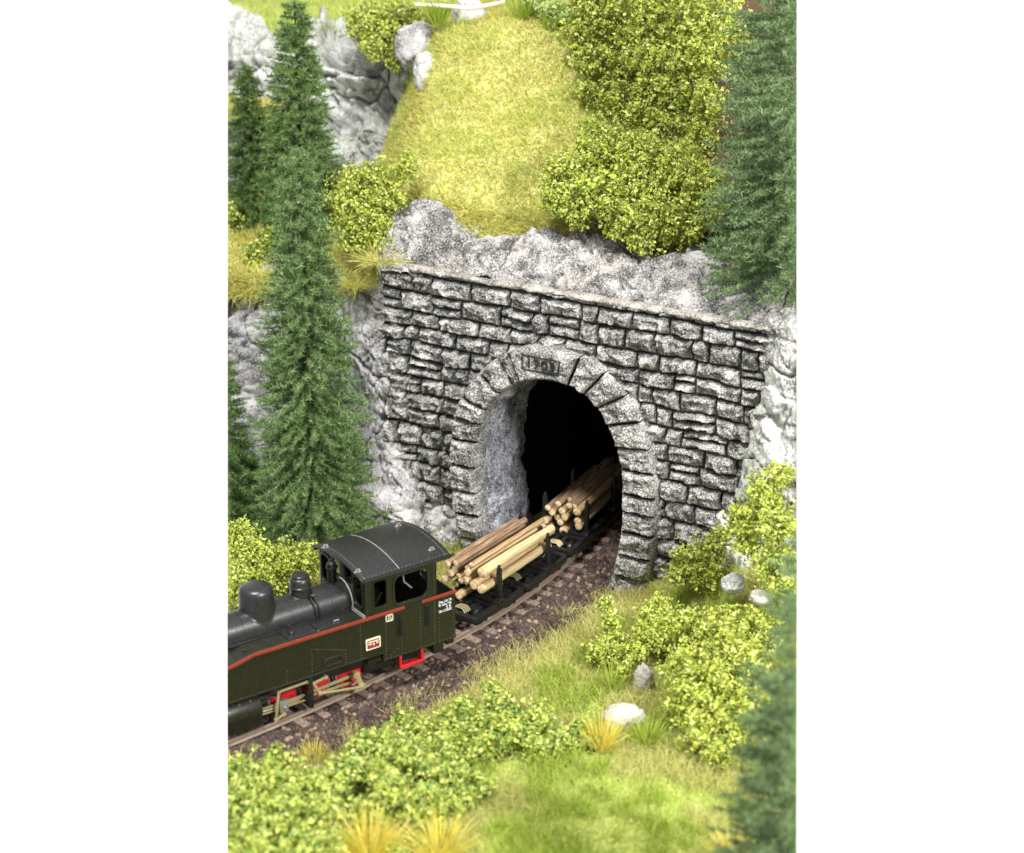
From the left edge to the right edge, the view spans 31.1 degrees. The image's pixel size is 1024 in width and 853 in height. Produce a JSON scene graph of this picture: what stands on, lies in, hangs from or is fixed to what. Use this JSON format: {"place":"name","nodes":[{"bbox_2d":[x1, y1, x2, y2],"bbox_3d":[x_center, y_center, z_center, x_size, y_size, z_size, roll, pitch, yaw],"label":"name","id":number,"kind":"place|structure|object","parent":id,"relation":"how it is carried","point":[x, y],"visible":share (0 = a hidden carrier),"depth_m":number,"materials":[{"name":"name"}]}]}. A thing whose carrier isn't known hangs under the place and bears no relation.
{"place":"outdoors","nodes":[
{"label":"outdoors","id":0,"kind":"place"},
{"bbox_2d":[228,0,413,38],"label":"cliff top grass","id":1,"kind":"structure","parent":0,"point":[336,7],"depth_m":55.83,"materials":[{"name":"plant"}]},
{"bbox_2d":[228,0,452,187],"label":"cliff","id":2,"kind":"structure","parent":0,"point":[363,98],"depth_m":51.70,"materials":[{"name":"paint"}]},
{"bbox_2d":[310,11,346,39],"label":"grass tuft","id":3,"kind":"object","parent":2,"relation":"on","point":[329,25],"visible":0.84,"depth_m":51.61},
{"bbox_2d":[340,0,426,75],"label":"bush","id":4,"kind":"object","parent":2,"relation":"on","point":[367,27],"visible":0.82,"depth_m":49.54,"materials":[{"name":"green plant"}]},
{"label":"cliff shelf","id":5,"kind":"structure","parent":2,"relation":"attached to","visible":0},
{"bbox_2d":[228,91,284,119],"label":"shelf grass","id":6,"kind":"structure","parent":5,"relation":"on","point":[231,105],"depth_m":51.48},
{"bbox_2d":[228,263,463,547],"bbox_3d":[-4.271,-1.136,48.306,7.075,8.191,7.083,0,22,0],"label":"rock face","id":7,"kind":"object","parent":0,"point":[400,497],"visible":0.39,"depth_m":46.71},
{"bbox_2d":[228,252,379,314],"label":"ledge fringe grass","id":8,"kind":"structure","parent":7,"relation":"on","point":[245,290],"depth_m":47.00,"materials":[{"name":"plant"}]},
{"bbox_2d":[228,170,384,297],"bbox_3d":[-5.606,-5.486,49.138,5.047,2.589,7.082,0,22,0],"label":"grassy ledge","id":9,"kind":"object","parent":7,"relation":"on","point":[236,251],"visible":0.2,"depth_m":47.85,"materials":[{"name":"plant"}]},
{"bbox_2d":[228,185,266,233],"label":"bush","id":10,"kind":"object","parent":9,"relation":"on","point":[233,212],"visible":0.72,"depth_m":49.45,"materials":[{"name":"green plant"}]},
{"bbox_2d":[228,63,275,231],"bbox_3d":[-6.896,-7.035,49.576,2.027,5.568,2.333,0,22,0],"label":"fir tree","id":11,"kind":"object","parent":9,"relation":"on","point":[247,154],"visible":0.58,"depth_m":49.08,"materials":[{"name":"plant"}]},
{"bbox_2d":[241,220,279,268],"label":"bush","id":12,"kind":"object","parent":9,"relation":"on","point":[261,244],"visible":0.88,"depth_m":47.72,"materials":[{"name":"green plant"}]},
{"bbox_2d":[250,0,345,273],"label":"fir tree","id":13,"kind":"object","parent":9,"relation":"on","point":[289,121],"visible":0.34,"depth_m":46.70,"materials":[{"name":"plant"}]},
{"bbox_2d":[332,263,379,298],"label":"grass tuft","id":14,"kind":"object","parent":7,"relation":"on","point":[349,284],"visible":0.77,"depth_m":45.63,"materials":[{"name":"plant"}]},
{"bbox_2d":[228,511,795,852],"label":"ground","id":15,"kind":"structure","parent":0,"point":[536,517],"depth_m":35.38,"materials":[{"name":"plant"}]},
{"bbox_2d":[228,353,271,552],"bbox_3d":[-6.657,0.730,46.108,1.527,5.540,2.730,0,22,0],"label":"fir tree","id":16,"kind":"object","parent":15,"relation":"on","point":[238,465],"visible":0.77,"depth_m":45.96,"materials":[{"name":"plant"}]},
{"bbox_2d":[228,514,319,608],"bbox_3d":[-5.598,3.354,43.436,2.612,2.091,3.015,0,22,0],"label":"bush","id":17,"kind":"object","parent":15,"relation":"on","point":[255,559],"visible":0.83,"depth_m":43.39,"materials":[{"name":"green plant"}]},
{"bbox_2d":[228,742,355,852],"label":"bush","id":18,"kind":"object","parent":15,"relation":"on","point":[280,812],"visible":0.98,"depth_m":33.87,"materials":[{"name":"green plant"}]},
{"bbox_2d":[294,735,330,763],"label":"grass tuft","id":19,"kind":"object","parent":15,"relation":"on","point":[317,754],"visible":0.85,"depth_m":37.57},
{"bbox_2d":[241,145,390,571],"bbox_3d":[-4.854,-1.625,44.341,3.752,10.539,3.993,0,22,0],"label":"fir tree","id":20,"kind":"object","parent":15,"relation":"on","point":[306,497],"visible":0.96,"depth_m":44.05,"materials":[{"name":"plant"}]},
{"bbox_2d":[312,793,428,852],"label":"grass tuft","id":21,"kind":"object","parent":15,"relation":"on","point":[374,846],"visible":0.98,"depth_m":33.61,"materials":[{"name":"plant"}]},
{"bbox_2d":[309,720,498,836],"bbox_3d":[-2.311,6.968,34.959,3.354,1.331,3.519,10,24,24],"label":"bush","id":22,"kind":"object","parent":15,"relation":"on","point":[388,766],"visible":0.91,"depth_m":35.08,"materials":[{"name":"green plant"}]},
{"bbox_2d":[385,816,453,852],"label":"grass tuft","id":23,"kind":"object","parent":15,"relation":"on","point":[396,848],"visible":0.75,"depth_m":33.58,"materials":[{"name":"yellow plant"}]},
{"bbox_2d":[228,456,622,794],"bbox_3d":[0.463,3.619,45.328,4.889,0.230,23.786,13,25,29],"label":"track bed","id":24,"kind":"object","parent":15,"relation":"on","point":[364,718],"visible":0.16,"depth_m":40.64,"materials":[{"name":"gravel"}]},
{"bbox_2d":[228,514,621,772],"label":"ballast","id":25,"kind":"structure","parent":24,"relation":"on","point":[383,693],"depth_m":40.86,"materials":[{"name":"gravel"}]},
{"bbox_2d":[264,701,310,727],"bbox_3d":[-4.827,6.088,38.964,0.220,0.142,1.600,-19,29,-39],"label":"sleeper","id":26,"kind":"object","parent":25,"relation":"on","point":[301,722],"visible":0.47,"depth_m":38.53,"materials":[{"name":"brown wood"}]},
{"bbox_2d":[297,694,331,718],"bbox_3d":[-4.427,5.949,39.306,0.220,0.142,1.600,-19,29,-39],"label":"sleeper","id":27,"kind":"object","parent":25,"relation":"on","point":[322,713],"visible":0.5,"depth_m":38.86,"materials":[{"name":"brown wood"}]},
{"bbox_2d":[323,693,353,708],"bbox_3d":[-3.996,5.800,39.687,0.220,0.142,1.600,-19,29,-39],"label":"sleeper","id":28,"kind":"object","parent":25,"relation":"on","point":[345,703],"visible":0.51,"depth_m":39.26,"materials":[{"name":"brown wood"}]},
{"bbox_2d":[362,672,392,690],"bbox_3d":[-3.223,5.511,40.397,1.600,0.142,0.220,20,30,41],"label":"sleeper","id":29,"kind":"object","parent":25,"relation":"on","point":[384,685],"visible":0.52,"depth_m":40.04,"materials":[{"name":"brown wood"}]},
{"bbox_2d":[380,665,411,680],"bbox_3d":[-2.845,5.368,40.762,1.600,0.142,0.220,19,29,40],"label":"sleeper","id":30,"kind":"object","parent":25,"relation":"on","point":[401,675],"visible":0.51,"depth_m":40.37,"materials":[{"name":"brown wood"}]},
{"bbox_2d":[402,658,429,671],"bbox_3d":[-2.472,5.221,41.130,1.600,0.142,0.220,20,29,40],"label":"sleeper","id":31,"kind":"object","parent":25,"relation":"on","point":[421,667],"visible":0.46,"depth_m":40.70,"materials":[{"name":"brown wood"}]},
{"bbox_2d":[423,648,448,661],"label":"sleeper","id":32,"kind":"object","parent":25,"relation":"on","point":[440,657],"visible":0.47,"depth_m":41.12,"materials":[{"name":"brown wood"}]},
{"bbox_2d":[456,629,481,643],"bbox_3d":[-1.358,4.750,42.294,1.600,0.142,0.220,18,28,37],"label":"sleeper","id":33,"kind":"object","parent":25,"relation":"on","point":[473,639],"visible":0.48,"depth_m":41.89,"materials":[{"name":"brown wood"}]},
{"bbox_2d":[457,621,497,634],"bbox_3d":[-1.018,4.597,42.683,1.600,0.142,0.220,16,27,35],"label":"sleeper","id":34,"kind":"object","parent":25,"relation":"on","point":[488,630],"visible":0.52,"depth_m":42.32,"materials":[{"name":"brown wood"}]},
{"bbox_2d":[228,510,622,747],"bbox_3d":[0.777,3.249,45.706,1.651,0.125,22.040,14,26,30],"label":"rail","id":35,"kind":"object","parent":24,"relation":"on","point":[343,694],"visible":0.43,"depth_m":40.31,"materials":[{"name":"metal"}]},
{"bbox_2d":[228,521,455,735],"bbox_3d":[-4.060,4.191,39.211,5.627,3.013,2.100,-15,26,-32],"label":"steam locomotive","id":36,"kind":"object","parent":35,"relation":"on","point":[382,598],"visible":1,"depth_m":38.67,"materials":[{"name":"paint"}]},
{"bbox_2d":[454,565,522,624],"bbox_3d":[-0.778,3.701,42.658,1.320,1.370,2.135,16,27,34],"label":"timber truck","id":37,"kind":"object","parent":35,"relation":"on","point":[500,594],"visible":0.75,"depth_m":42.45,"materials":[{"name":"black plastic"}]},
{"bbox_2d":[452,578,460,586],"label":"log","id":38,"kind":"object","parent":37,"relation":"on","point":[455,583],"visible":0.18,"depth_m":42.62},
{"bbox_2d":[458,575,465,583],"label":"log","id":39,"kind":"object","parent":38,"relation":"on","point":[461,580],"visible":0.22,"depth_m":42.38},
{"bbox_2d":[456,569,464,578],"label":"log","id":40,"kind":"object","parent":39,"relation":"on","point":[460,574],"visible":0.16,"depth_m":42.41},
{"bbox_2d":[448,525,525,576],"bbox_3d":[-0.572,2.909,43.561,0.192,0.198,3.053,14,26,31],"label":"log","id":41,"kind":"object","parent":40,"relation":"on","point":[452,572],"visible":0.55,"depth_m":43.23,"materials":[{"name":"wood"}]},
{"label":"log","id":42,"kind":"object","parent":41,"relation":"on","visible":0},
{"bbox_2d":[445,518,518,566],"bbox_3d":[-0.693,2.713,43.468,0.179,0.190,2.896,14,26,31],"label":"log","id":43,"kind":"object","parent":42,"relation":"on","point":[449,562],"visible":0.85,"depth_m":43.27,"materials":[{"name":"wood"}]},
{"bbox_2d":[455,583,473,598],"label":"log","id":44,"kind":"object","parent":37,"relation":"on","point":[463,591],"visible":0.25,"depth_m":42.48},
{"bbox_2d":[470,540,543,589],"bbox_3d":[-0.101,3.187,43.233,0.226,0.234,2.899,14,25,30],"label":"log","id":45,"kind":"object","parent":37,"relation":"on","point":[476,582],"visible":0.52,"depth_m":42.85,"materials":[{"name":"wood"}]},
{"bbox_2d":[463,533,534,582],"bbox_3d":[-0.249,3.068,43.327,0.174,0.178,2.954,14,25,31],"label":"log","id":46,"kind":"object","parent":45,"relation":"on","point":[469,578],"visible":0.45,"depth_m":42.23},
{"bbox_2d":[464,528,537,575],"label":"log","id":47,"kind":"object","parent":46,"relation":"on","point":[467,572],"visible":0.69,"depth_m":42.99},
{"bbox_2d":[453,517,527,565],"bbox_3d":[-0.478,2.696,43.328,0.165,0.167,2.930,14,26,31],"label":"log","id":48,"kind":"object","parent":47,"relation":"on","point":[465,557],"visible":1,"depth_m":43.16,"materials":[{"name":"wood"}]},
{"bbox_2d":[465,525,539,569],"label":"log","id":49,"kind":"object","parent":47,"relation":"on","point":[468,567],"visible":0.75,"depth_m":42.13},
{"bbox_2d":[469,517,544,567],"bbox_3d":[-0.084,2.713,43.103,0.147,0.148,3.011,14,26,31],"label":"log","id":50,"kind":"object","parent":49,"relation":"on","point":[497,548],"visible":1,"depth_m":42.94,"materials":[{"name":"wood"}]},
{"bbox_2d":[477,542,551,593],"bbox_3d":[0.080,3.293,43.166,0.205,0.212,2.933,14,25,31],"label":"log","id":51,"kind":"object","parent":37,"relation":"on","point":[490,583],"visible":0.9,"depth_m":43.02,"materials":[{"name":"wood"}]},
{"bbox_2d":[505,533,566,591],"bbox_3d":[0.342,3.080,44.203,1.320,1.370,2.135,12,25,28],"label":"timber truck","id":52,"kind":"object","parent":35,"relation":"on","point":[536,572],"visible":0.6,"depth_m":43.96,"materials":[{"name":"black plastic"}]},
{"bbox_2d":[477,525,554,577],"bbox_3d":[0.136,2.897,42.981,0.259,0.266,2.954,14,25,31],"label":"log","id":53,"kind":"object","parent":52,"relation":"on","point":[490,567],"visible":1,"depth_m":42.73,"materials":[{"name":"wood"}]},
{"bbox_2d":[540,492,600,557],"bbox_3d":[1.325,2.383,45.938,1.320,1.370,2.135,10,24,24],"label":"timber truck","id":54,"kind":"object","parent":35,"relation":"on","point":[578,540],"visible":0.66,"depth_m":45.75,"materials":[{"name":"black plastic"}]},
{"bbox_2d":[567,467,621,527],"bbox_3d":[2.078,1.793,47.404,1.320,1.370,2.135,10,24,24],"label":"timber truck","id":55,"kind":"object","parent":35,"relation":"on","point":[609,510],"visible":0.38,"depth_m":47.19,"materials":[{"name":"black plastic"}]},
{"bbox_2d":[560,515,576,532],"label":"log","id":56,"kind":"object","parent":55,"relation":"on","point":[566,526],"visible":0.3,"depth_m":46.10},
{"bbox_2d":[557,514,573,525],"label":"log","id":57,"kind":"object","parent":56,"relation":"on","point":[560,521],"visible":0.23,"depth_m":45.91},
{"bbox_2d":[554,512,561,519],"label":"log","id":58,"kind":"object","parent":57,"relation":"on","point":[557,516],"visible":0.17,"depth_m":46.03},
{"bbox_2d":[549,500,567,515],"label":"log","id":59,"kind":"object","parent":58,"relation":"on","point":[553,511],"visible":0.18,"depth_m":45.93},
{"bbox_2d":[545,465,595,510],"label":"log","id":60,"kind":"object","parent":59,"relation":"on","point":[549,505],"visible":0.62,"depth_m":46.74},
{"bbox_2d":[561,508,572,520],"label":"log","id":61,"kind":"object","parent":57,"relation":"on","point":[568,514],"visible":0.27,"depth_m":45.84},
{"bbox_2d":[558,501,569,514],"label":"log","id":62,"kind":"object","parent":61,"relation":"on","point":[563,509],"visible":0.28,"depth_m":45.79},
{"bbox_2d":[555,458,607,506],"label":"log","id":63,"kind":"object","parent":62,"relation":"on","point":[561,501],"visible":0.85,"depth_m":46.63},
{"bbox_2d":[575,483,622,529],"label":"log","id":64,"kind":"object","parent":56,"relation":"on","point":[579,526],"visible":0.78,"depth_m":46.46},
{"bbox_2d":[574,477,622,523],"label":"log","id":65,"kind":"object","parent":64,"relation":"on","point":[599,501],"visible":0.68,"depth_m":46.68,"materials":[{"name":"wood"}]},
{"bbox_2d":[573,466,621,515],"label":"log","id":66,"kind":"object","parent":65,"relation":"on","point":[602,489],"visible":0.87,"depth_m":46.54,"materials":[{"name":"wood"}]},
{"bbox_2d":[566,462,615,508],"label":"log","id":67,"kind":"object","parent":66,"relation":"on","point":[588,486],"visible":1,"depth_m":46.62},
{"bbox_2d":[567,456,615,500],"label":"log","id":68,"kind":"object","parent":67,"relation":"on","point":[607,463],"visible":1,"depth_m":47.05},
{"bbox_2d":[573,461,620,508],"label":"log","id":69,"kind":"object","parent":66,"relation":"on","point":[595,486],"visible":0.85,"depth_m":46.74,"materials":[{"name":"wood"}]},
{"bbox_2d":[388,800,488,852],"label":"grass tuft","id":70,"kind":"object","parent":15,"relation":"on","point":[434,838],"visible":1,"depth_m":33.58,"materials":[{"name":"plant"}]},
{"bbox_2d":[431,527,466,550],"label":"grass tuft","id":71,"kind":"object","parent":15,"relation":"on","point":[459,543],"visible":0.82,"depth_m":46.20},
{"bbox_2d":[284,585,615,768],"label":"ballast edge grass","id":72,"kind":"structure","parent":15,"relation":"on","point":[585,610],"depth_m":40.82,"materials":[{"name":"plant"}]},
{"bbox_2d":[228,518,725,791],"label":"trackside grass","id":73,"kind":"structure","parent":15,"relation":"on","point":[553,643],"depth_m":40.90,"materials":[{"name":"plant"}]},
{"bbox_2d":[386,675,602,769],"bbox_3d":[-0.449,6.112,37.359,3.946,1.268,2.924,-12,25,-27],"label":"bush","id":74,"kind":"object","parent":15,"relation":"on","point":[501,722],"visible":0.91,"depth_m":37.05,"materials":[{"name":"green plant"}]},
{"bbox_2d":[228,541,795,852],"bbox_3d":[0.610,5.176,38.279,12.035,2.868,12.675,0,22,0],"label":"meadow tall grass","id":75,"kind":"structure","parent":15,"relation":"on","point":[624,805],"depth_m":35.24,"materials":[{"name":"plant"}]},
{"bbox_2d":[378,262,774,594],"bbox_3d":[2.969,-0.761,46.800,10.481,7.500,7.909,12,25,27],"label":"tunnel portal","id":76,"kind":"object","parent":15,"relation":"on","point":[522,397],"visible":0.88,"depth_m":43.62,"materials":[{"name":"stone"}]},
{"bbox_2d":[342,233,419,276],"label":"grass tuft","id":77,"kind":"object","parent":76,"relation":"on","point":[368,260],"visible":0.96,"depth_m":44.73,"materials":[{"name":"plant"}]},
{"bbox_2d":[575,707,632,753],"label":"grass tuft","id":78,"kind":"object","parent":15,"relation":"on","point":[611,737],"visible":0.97,"depth_m":37.15,"materials":[{"name":"plant"}]},
{"bbox_2d":[591,657,636,693],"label":"grass tuft","id":79,"kind":"object","parent":15,"relation":"on","point":[612,679],"visible":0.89,"depth_m":39.42,"materials":[{"name":"plant"}]},
{"bbox_2d":[581,595,660,678],"bbox_3d":[2.248,4.731,40.279,1.941,1.461,1.716,18,28,37],"label":"bush","id":80,"kind":"object","parent":15,"relation":"on","point":[604,646],"visible":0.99,"depth_m":40.14,"materials":[{"name":"green plant"}]},
{"bbox_2d":[600,703,645,730],"bbox_3d":[2.316,6.089,38.281,0.943,0.638,0.700,0,22,0],"label":"boulder","id":81,"kind":"object","parent":15,"relation":"on","point":[619,709],"visible":0.64,"depth_m":38.08,"materials":[{"name":"stone"}]},
{"bbox_2d":[632,662,653,692],"bbox_3d":[2.819,5.473,39.493,0.461,0.853,0.433,0,22,0],"label":"boulder","id":82,"kind":"object","parent":15,"relation":"on","point":[643,673],"visible":0.84,"depth_m":39.31,"materials":[{"name":"stone"}]},
{"bbox_2d":[620,710,669,747],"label":"grass tuft","id":83,"kind":"object","parent":15,"relation":"on","point":[642,738],"visible":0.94,"depth_m":37.25,"materials":[{"name":"plant"}]},
{"bbox_2d":[632,590,710,656],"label":"bush","id":84,"kind":"object","parent":15,"relation":"on","point":[671,627],"visible":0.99,"depth_m":40.28,"materials":[{"name":"green plant"}]},
{"bbox_2d":[665,586,697,611],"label":"grass tuft","id":85,"kind":"object","parent":15,"relation":"on","point":[678,594],"visible":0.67,"depth_m":42.13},
{"bbox_2d":[661,524,734,592],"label":"bush","id":86,"kind":"object","parent":15,"relation":"on","point":[703,569],"visible":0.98,"depth_m":41.40,"materials":[{"name":"green plant"}]},
{"bbox_2d":[619,560,795,702],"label":"bank grass","id":87,"kind":"structure","parent":15,"relation":"on","point":[671,591],"depth_m":41.19,"materials":[{"name":"plant"}]},
{"bbox_2d":[655,601,784,775],"bbox_3d":[4.414,5.195,37.968,2.855,2.160,4.647,0,22,0],"label":"bush","id":88,"kind":"object","parent":15,"relation":"on","point":[691,675],"visible":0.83,"depth_m":37.63,"materials":[{"name":"green plant"}]},
{"bbox_2d":[697,820,756,852],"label":"grass tuft","id":89,"kind":"object","parent":15,"relation":"on","point":[716,841],"visible":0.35,"depth_m":33.31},
{"bbox_2d":[721,572,745,594],"bbox_3d":[4.859,3.465,40.397,0.537,0.527,0.448,0,22,0],"label":"boulder","id":90,"kind":"object","parent":15,"relation":"on","point":[733,583],"visible":1,"depth_m":40.26,"materials":[{"name":"stone"}]},
{"bbox_2d":[704,529,795,852],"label":"fir tree","id":91,"kind":"object","parent":15,"relation":"on","point":[772,833],"visible":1,"depth_m":29.31,"materials":[{"name":"plant"}]},
{"bbox_2d":[707,306,795,572],"bbox_3d":[5.438,0.797,41.830,1.776,7.485,4.641,-12,25,-27],"label":"rock buttress","id":92,"kind":"object","parent":15,"relation":"on","point":[772,433],"visible":0.48,"depth_m":40.48,"materials":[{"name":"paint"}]},
{"bbox_2d":[717,459,795,602],"bbox_3d":[5.271,2.215,39.054,1.660,2.962,2.234,0,22,0],"label":"bush","id":93,"kind":"object","parent":15,"relation":"on","point":[744,520],"visible":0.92,"depth_m":38.95,"materials":[{"name":"green plant"}]},
{"bbox_2d":[749,589,770,605],"bbox_3d":[5.288,3.635,39.059,0.399,0.404,0.405,20,30,41],"label":"boulder","id":94,"kind":"object","parent":15,"relation":"on","point":[756,599],"visible":0.78,"depth_m":38.94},
{"bbox_2d":[0,0,1023,852],"label":"sky","id":95,"kind":"structure","parent":0,"point":[114,113],"materials":[{"name":"white"}]},
{"bbox_2d":[375,198,795,328],"bbox_3d":[1.714,-3.807,43.807,11.808,1.935,3.028,11,24,26],"label":"rock band","id":96,"kind":"object","parent":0,"point":[425,231],"visible":0.78,"depth_m":44.01,"materials":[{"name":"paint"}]},
{"bbox_2d":[318,150,424,262],"bbox_3d":[-3.484,-5.464,45.585,2.695,2.698,2.112,0,22,0],"label":"bush","id":97,"kind":"object","parent":96,"relation":"on","point":[372,194],"visible":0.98,"depth_m":45.39,"materials":[{"name":"green plant"}]},
{"bbox_2d":[533,115,733,257],"bbox_3d":[2.877,-5.768,43.752,4.785,3.027,3.034,0,22,0],"label":"bush","id":98,"kind":"object","parent":96,"relation":"on","point":[665,182],"visible":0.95,"depth_m":43.45,"materials":[{"name":"green plant"}]},
{"bbox_2d":[694,0,795,320],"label":"fir tree","id":99,"kind":"object","parent":96,"relation":"on","point":[767,226],"visible":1,"depth_m":39.76,"materials":[{"name":"plant"}]},
{"bbox_2d":[379,0,794,254],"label":"hill","id":100,"kind":"structure","parent":0,"point":[750,6],"depth_m":46.67,"materials":[{"name":"plant"}]},
{"bbox_2d":[394,20,435,72],"bbox_3d":[-2.543,-10.069,49.036,1.213,1.468,1.009,0,22,0],"label":"boulder","id":101,"kind":"object","parent":100,"relation":"on","point":[410,41],"visible":0.66,"depth_m":48.65,"materials":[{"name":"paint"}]},
{"bbox_2d":[413,51,434,91],"bbox_3d":[-2.232,-9.253,48.221,0.736,1.241,0.725,0,22,0],"label":"boulder","id":102,"kind":"object","parent":100,"relation":"on","point":[423,61],"visible":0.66,"depth_m":47.90,"materials":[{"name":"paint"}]},
{"bbox_2d":[410,0,459,25],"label":"grass tuft","id":103,"kind":"object","parent":100,"relation":"on","point":[435,16],"visible":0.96,"depth_m":47.92,"materials":[{"name":"plant"}]},
{"bbox_2d":[415,0,504,9],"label":"stick","id":104,"kind":"object","parent":100,"relation":"on","point":[472,7],"visible":1,"depth_m":47.65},
{"bbox_2d":[451,0,485,22],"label":"stone","id":105,"kind":"object","parent":100,"relation":"on","point":[465,14],"visible":0.45,"depth_m":48.32,"materials":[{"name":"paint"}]},
{"bbox_2d":[500,0,540,19],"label":"grass tuft","id":106,"kind":"object","parent":100,"relation":"on","point":[526,10],"visible":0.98,"depth_m":47.67,"materials":[{"name":"plant"}]},
{"bbox_2d":[537,12,562,29],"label":"grass tuft","id":107,"kind":"object","parent":100,"relation":"on","point":[543,20],"visible":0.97,"depth_m":47.33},
{"bbox_2d":[521,0,579,30],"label":"bush","id":108,"kind":"object","parent":100,"relation":"on","point":[551,8],"visible":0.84,"depth_m":47.40,"materials":[{"name":"green plant"}]},
{"bbox_2d":[396,187,729,257],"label":"hanging grass","id":109,"kind":"structure","parent":100,"relation":"on","point":[507,222],"depth_m":45.59,"materials":[{"name":"plant"}]},
{"bbox_2d":[383,0,794,252],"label":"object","id":110,"kind":"structure","parent":100,"relation":"on","point":[442,83],"depth_m":46.65,"materials":[{"name":"plant"}]},
{"bbox_2d":[554,0,756,172],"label":"bush","id":111,"kind":"object","parent":100,"relation":"on","point":[701,49],"visible":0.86,"depth_m":45.31,"materials":[{"name":"green plant"}]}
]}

